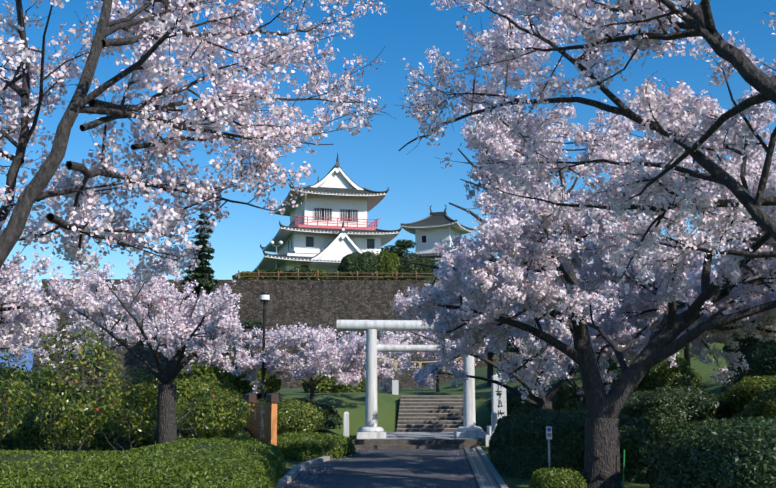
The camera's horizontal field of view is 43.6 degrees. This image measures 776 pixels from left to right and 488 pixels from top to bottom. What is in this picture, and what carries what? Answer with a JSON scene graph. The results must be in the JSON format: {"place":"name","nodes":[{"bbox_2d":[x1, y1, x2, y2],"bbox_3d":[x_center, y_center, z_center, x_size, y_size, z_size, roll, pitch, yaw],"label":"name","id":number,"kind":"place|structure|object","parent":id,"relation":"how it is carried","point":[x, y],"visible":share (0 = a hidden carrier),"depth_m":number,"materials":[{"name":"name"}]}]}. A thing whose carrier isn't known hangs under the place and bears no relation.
{"place":"outdoors","nodes":[
{"label":"outdoors","id":0,"kind":"place"},
{"bbox_2d":[0,312,38,370],"bbox_3d":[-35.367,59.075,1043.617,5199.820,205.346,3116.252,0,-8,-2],"label":"hills","id":1,"kind":"structure","parent":0,"point":[29,359],"depth_m":1757.13,"materials":[{"name":"blue"}]},
{"bbox_2d":[171,208,236,357],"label":"conifer","id":2,"kind":"object","parent":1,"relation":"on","point":[198,276],"depth_m":97.49,"materials":[{"name":"green plant"}]},
{"bbox_2d":[232,271,260,279],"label":"terrace bush","id":3,"kind":"object","parent":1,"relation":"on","point":[245,274],"depth_m":106.20,"materials":[{"name":"green plant"}]},
{"bbox_2d":[0,292,59,359],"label":"cherry","id":4,"kind":"object","parent":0,"point":[45,310],"depth_m":40.72,"materials":[{"name":"pink plant"}]},
{"bbox_2d":[0,377,61,449],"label":"bush","id":5,"kind":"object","parent":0,"point":[27,388],"depth_m":31.45,"materials":[{"name":"green plant"}]},
{"bbox_2d":[0,367,92,401],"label":"hedge","id":6,"kind":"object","parent":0,"point":[2,369],"depth_m":47.37,"materials":[{"name":"plant"}]},
{"bbox_2d":[0,207,105,367],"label":"cherry","id":7,"kind":"object","parent":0,"point":[20,330],"depth_m":17.09,"materials":[{"name":"pink plant"}]},
{"bbox_2d":[11,396,138,452],"bbox_3d":[-10.189,5.985,32.037,4.069,1.922,3.488,0,-8,-2],"label":"bush","id":8,"kind":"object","parent":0,"point":[28,414],"depth_m":30.71,"materials":[{"name":"green plant"}]},
{"bbox_2d":[16,271,184,400],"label":"cherry","id":9,"kind":"object","parent":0,"point":[146,329],"depth_m":45.83,"materials":[{"name":"pink plant"}]},
{"bbox_2d":[121,408,205,429],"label":"bush","id":10,"kind":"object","parent":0,"point":[179,415],"depth_m":34.13,"materials":[{"name":"green plant"}]},
{"bbox_2d":[116,378,243,413],"bbox_3d":[-8.643,6.298,39.541,5.798,1.711,3.375,0,-8,-2],"label":"bush","id":11,"kind":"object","parent":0,"point":[209,385],"depth_m":38.67,"materials":[{"name":"green plant"}]},
{"bbox_2d":[120,278,247,361],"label":"cherry","id":12,"kind":"object","parent":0,"point":[216,339],"depth_m":60.38,"materials":[{"name":"pink plant"}]},
{"bbox_2d":[0,0,393,282],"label":"cherry","id":13,"kind":"object","parent":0,"point":[161,151],"depth_m":7.58,"materials":[{"name":"pink plant"}]},
{"bbox_2d":[175,358,281,393],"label":"hedge","id":14,"kind":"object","parent":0,"point":[229,377],"depth_m":41.97,"materials":[{"name":"green plant"}]},
{"bbox_2d":[225,320,271,371],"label":"pine tree","id":15,"kind":"object","parent":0,"point":[249,324],"depth_m":42.40,"materials":[{"name":"green plant"}]},
{"bbox_2d":[209,398,342,429],"bbox_3d":[-4.523,6.675,38.139,5.523,1.310,2.842,0,-8,-2],"label":"bush","id":16,"kind":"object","parent":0,"point":[330,410],"depth_m":37.91,"materials":[{"name":"green plant"}]},
{"bbox_2d":[301,371,365,392],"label":"bush","id":17,"kind":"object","parent":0,"point":[305,387],"depth_m":46.01,"materials":[{"name":"green plant"}]},
{"bbox_2d":[0,0,775,292],"label":"sky","id":18,"kind":"structure","parent":0,"point":[416,180],"materials":[{"name":"blue"}]},
{"bbox_2d":[275,447,507,487],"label":"path","id":19,"kind":"structure","parent":0,"point":[415,468],"depth_m":24.19,"materials":[{"name":"grey asphalt"}]},
{"bbox_2d":[283,438,498,487],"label":"fallen petals","id":20,"kind":"object","parent":19,"relation":"on","point":[394,467],"visible":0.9,"depth_m":25.19,"materials":[{"name":"pink plant"}]},
{"bbox_2d":[97,340,733,487],"bbox_3d":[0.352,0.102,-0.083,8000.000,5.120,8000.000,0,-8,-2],"label":"ground","id":21,"kind":"structure","parent":0,"point":[353,404],"depth_m":41.37,"materials":[{"name":"green plant"}]},
{"bbox_2d":[0,377,27,439],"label":"camellia","id":22,"kind":"object","parent":21,"relation":"on","point":[1,417],"depth_m":26.42,"materials":[{"name":"green plant"}]},
{"bbox_2d":[0,347,35,450],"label":"camellia","id":23,"kind":"object","parent":21,"relation":"on","point":[14,388],"depth_m":21.54,"materials":[{"name":"plant"}]},
{"bbox_2d":[0,448,132,487],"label":"hedge","id":24,"kind":"object","parent":21,"relation":"on","point":[86,457],"depth_m":17.34,"materials":[{"name":"green plant"}]},
{"bbox_2d":[24,320,142,450],"bbox_3d":[-7.916,3.806,24.697,2.430,3.904,2.798,6,-11,-37],"label":"camellia","id":25,"kind":"object","parent":21,"relation":"on","point":[78,418],"depth_m":24.48,"materials":[{"name":"green plant"}]},
{"bbox_2d":[94,363,193,450],"bbox_3d":[-6.880,4.708,26.821,2.828,2.808,3.475,0,-8,-2],"label":"camellia","id":26,"kind":"object","parent":21,"relation":"on","point":[138,400],"depth_m":26.78,"materials":[{"name":"green plant"}]},
{"bbox_2d":[112,427,193,451],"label":"hedge","id":27,"kind":"object","parent":21,"relation":"on","point":[124,439],"depth_m":27.46,"materials":[{"name":"green plant"}]},
{"bbox_2d":[52,251,277,444],"bbox_3d":[-5.789,3.182,26.784,6.906,5.822,5.212,-7,-11,40],"label":"cherry","id":28,"kind":"object","parent":21,"relation":"on","point":[153,289],"depth_m":26.37,"materials":[{"name":"pink plant"}]},
{"bbox_2d":[56,436,286,487],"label":"hedge","id":29,"kind":"object","parent":21,"relation":"on","point":[268,465],"depth_m":17.35,"materials":[{"name":"green plant"}]},
{"bbox_2d":[177,389,253,439],"bbox_3d":[-4.993,5.244,28.012,2.244,2.077,2.363,0,-8,-2],"label":"camellia","id":30,"kind":"object","parent":21,"relation":"on","point":[231,426],"depth_m":27.81,"materials":[{"name":"green plant"}]},
{"bbox_2d":[179,421,252,437],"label":"hedge","id":31,"kind":"object","parent":21,"relation":"on","point":[244,432],"depth_m":29.12,"materials":[{"name":"green plant"}]},
{"bbox_2d":[243,393,279,445],"bbox_3d":[-3.818,5.455,29.121,0.300,1.950,1.540,7,-11,-39],"label":"park sign","id":32,"kind":"object","parent":21,"relation":"on","point":[268,414],"visible":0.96,"depth_m":28.96,"materials":[{"name":"brown wood"}]},
{"bbox_2d":[259,291,269,398],"bbox_3d":[-5.107,4.491,39.843,0.460,5.117,0.460,0,-8,-2],"label":"park lamp","id":33,"kind":"object","parent":21,"relation":"on","point":[264,297],"visible":0.75,"depth_m":39.94,"materials":[{"name":"grey metal"}]},
{"bbox_2d":[32,279,514,400],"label":"stone wall","id":34,"kind":"structure","parent":21,"relation":"on","point":[316,303],"depth_m":104.47,"materials":[{"name":"grey stone"}]},
{"bbox_2d":[253,267,287,279],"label":"terrace bush","id":35,"kind":"object","parent":34,"relation":"on","point":[272,270],"depth_m":106.30,"materials":[{"name":"green plant"}]},
{"bbox_2d":[286,267,312,279],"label":"terrace bush","id":36,"kind":"object","parent":34,"relation":"on","point":[303,271],"depth_m":106.45,"materials":[{"name":"green plant"}]},
{"bbox_2d":[312,268,325,279],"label":"terrace bush","id":37,"kind":"object","parent":34,"relation":"on","point":[320,272],"depth_m":106.42,"materials":[{"name":"green plant"}]},
{"bbox_2d":[322,271,346,279],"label":"terrace bush","id":38,"kind":"object","parent":34,"relation":"on","point":[328,273],"depth_m":106.49,"materials":[{"name":"green plant"}]},
{"bbox_2d":[252,153,421,271],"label":"castle keep","id":39,"kind":"structure","parent":34,"relation":"on","point":[327,229],"depth_m":116.78,"materials":[{"name":"paint"}]},
{"bbox_2d":[238,241,436,279],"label":"terrace fence","id":40,"kind":"object","parent":34,"relation":"on","point":[318,276],"visible":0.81,"depth_m":105.95,"materials":[{"name":"brown wood"}]},
{"bbox_2d":[337,251,379,279],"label":"terrace bush","id":41,"kind":"object","parent":34,"relation":"on","point":[356,257],"depth_m":106.89,"materials":[{"name":"green plant"}]},
{"bbox_2d":[377,250,400,279],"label":"terrace bush","id":42,"kind":"object","parent":34,"relation":"on","point":[386,259],"depth_m":106.97,"materials":[{"name":"green plant"}]},
{"bbox_2d":[380,239,422,257],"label":"tree","id":43,"kind":"object","parent":34,"relation":"on","point":[403,246],"visible":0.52,"depth_m":110.97,"materials":[{"name":"green plant"}]},
{"bbox_2d":[398,257,414,279],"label":"terrace bush","id":44,"kind":"object","parent":34,"relation":"on","point":[400,269],"depth_m":106.86,"materials":[{"name":"green plant"}]},
{"bbox_2d":[402,256,442,279],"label":"terrace bush","id":45,"kind":"object","parent":34,"relation":"on","point":[431,261],"depth_m":107.05,"materials":[{"name":"green plant"}]},
{"bbox_2d":[401,204,473,287],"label":"castle turret","id":46,"kind":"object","parent":34,"relation":"on","point":[428,232],"visible":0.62,"depth_m":133.82,"materials":[{"name":"paint"}]},
{"bbox_2d":[257,399,325,434],"bbox_3d":[-3.250,6.131,32.964,2.313,1.768,2.413,0,-8,-2],"label":"yellow shrub","id":47,"kind":"object","parent":21,"relation":"on","point":[309,421],"depth_m":32.36,"materials":[{"name":"plant"}]},
{"bbox_2d":[277,431,355,461],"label":"hedge","id":48,"kind":"object","parent":21,"relation":"on","point":[345,447],"depth_m":28.74,"materials":[{"name":"green plant"}]},
{"bbox_2d":[226,322,413,400],"bbox_3d":[-2.941,5.020,40.249,8.097,3.750,6.081,0,-8,-2],"label":"cherry","id":49,"kind":"object","parent":21,"relation":"on","point":[321,348],"depth_m":39.53,"materials":[{"name":"pink plant"}]},
{"bbox_2d":[327,327,416,391],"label":"cherry","id":50,"kind":"object","parent":21,"relation":"on","point":[346,338],"depth_m":52.61,"materials":[{"name":"pink plant"}]},
{"bbox_2d":[355,395,478,449],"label":"steps","id":51,"kind":"structure","parent":21,"relation":"on","point":[435,421],"depth_m":40.16,"materials":[{"name":"stone"}]},
{"bbox_2d":[337,320,500,438],"bbox_3d":[1.185,4.907,35.457,6.147,4.265,1.170,0,-8,-2],"label":"torii","id":52,"kind":"object","parent":51,"relation":"on","point":[469,428],"visible":0.77,"depth_m":35.36,"materials":[{"name":"stone"}]},
{"bbox_2d":[344,373,506,445],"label":"stone pillars","id":53,"kind":"structure","parent":21,"relation":"on","point":[499,406],"depth_m":35.95,"materials":[{"name":"stone"}]},
{"bbox_2d":[383,314,479,391],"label":"cherry","id":54,"kind":"object","parent":21,"relation":"on","point":[428,356],"depth_m":48.88,"materials":[{"name":"pink plant"}]},
{"bbox_2d":[432,284,508,387],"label":"cherry","id":55,"kind":"object","parent":21,"relation":"on","point":[490,355],"depth_m":59.52,"materials":[{"name":"plant"}]},
{"bbox_2d":[399,264,683,409],"bbox_3d":[4.726,2.957,28.972,8.603,6.849,7.318,0,-8,-2],"label":"cherry","id":56,"kind":"object","parent":21,"relation":"on","point":[423,378],"depth_m":28.55,"materials":[{"name":"pink plant"}]},
{"bbox_2d":[528,467,586,487],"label":"round shrub","id":57,"kind":"object","parent":21,"relation":"on","point":[536,476],"depth_m":18.65,"materials":[{"name":"green plant"}]},
{"bbox_2d":[512,295,631,402],"bbox_3d":[7.508,4.496,37.891,6.380,5.149,4.670,0,-8,-2],"label":"cherry","id":58,"kind":"object","parent":21,"relation":"on","point":[588,314],"depth_m":37.95,"materials":[{"name":"pink plant"}]},
{"bbox_2d":[487,407,658,482],"bbox_3d":[4.621,5.120,25.326,3.826,1.690,7.649,0,-8,-2],"label":"tall hedge","id":59,"kind":"object","parent":21,"relation":"on","point":[501,435],"depth_m":22.42,"materials":[{"name":"green plant"}]},
{"bbox_2d":[390,93,775,487],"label":"cherry","id":60,"kind":"object","parent":21,"relation":"on","point":[506,232],"depth_m":19.33,"materials":[{"name":"pink plant"}]},
{"bbox_2d":[398,0,775,303],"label":"cherry","id":61,"kind":"object","parent":21,"relation":"on","point":[616,196],"depth_m":8.09,"materials":[{"name":"pink plant"}]},
{"bbox_2d":[549,237,699,359],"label":"cherry","id":62,"kind":"object","parent":21,"relation":"on","point":[610,285],"depth_m":40.70,"materials":[{"name":"pink plant"}]},
{"bbox_2d":[577,231,727,291],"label":"cherry","id":63,"kind":"object","parent":21,"relation":"on","point":[646,257],"depth_m":53.74,"materials":[{"name":"pink plant"}]},
{"bbox_2d":[646,415,775,487],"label":"hedge","id":64,"kind":"object","parent":21,"relation":"on","point":[697,436],"depth_m":15.13,"materials":[{"name":"green plant"}]},
{"bbox_2d":[653,220,775,340],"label":"cherry","id":65,"kind":"object","parent":21,"relation":"on","point":[692,274],"depth_m":33.09,"materials":[{"name":"pink plant"}]},
{"bbox_2d":[487,384,586,414],"bbox_3d":[6.555,6.387,39.096,5.144,1.573,3.060,0,-8,-2],"label":"bush","id":66,"kind":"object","parent":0,"point":[516,407],"depth_m":38.10,"materials":[{"name":"green plant"}]},
{"bbox_2d":[569,402,587,409],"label":"bush","id":67,"kind":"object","parent":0,"point":[579,405],"depth_m":35.21,"materials":[{"name":"green plant"}]},
{"bbox_2d":[449,271,716,352],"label":"cherry tree","id":68,"kind":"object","parent":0,"point":[546,283],"depth_m":58.30,"materials":[{"name":"pink plant"}]},
{"bbox_2d":[535,307,676,340],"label":"cherry tree","id":69,"kind":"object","parent":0,"point":[536,338],"depth_m":45.14,"materials":[{"name":"pink plant"}]},
{"bbox_2d":[585,356,701,398],"bbox_3d":[10.001,5.244,37.807,4.702,1.878,3.578,0,-8,-2],"label":"bush","id":70,"kind":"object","parent":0,"point":[686,367],"depth_m":36.60,"materials":[{"name":"green plant"}]},
{"bbox_2d":[621,385,733,441],"bbox_3d":[8.847,5.255,29.934,3.727,1.784,5.633,0,-8,-2],"label":"bush","id":71,"kind":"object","parent":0,"point":[695,398],"depth_m":27.90,"materials":[{"name":"green plant"}]},
{"bbox_2d":[718,375,775,417],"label":"bush","id":72,"kind":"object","parent":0,"point":[756,381],"depth_m":27.29,"materials":[{"name":"green plant"}]},
{"bbox_2d":[720,331,775,392],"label":"bush","id":73,"kind":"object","parent":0,"point":[751,353],"depth_m":31.07,"materials":[{"name":"green plant"}]},
{"bbox_2d":[730,389,775,419],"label":"bush","id":74,"kind":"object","parent":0,"point":[761,402],"depth_m":23.34,"materials":[{"name":"green plant"}]}
]}

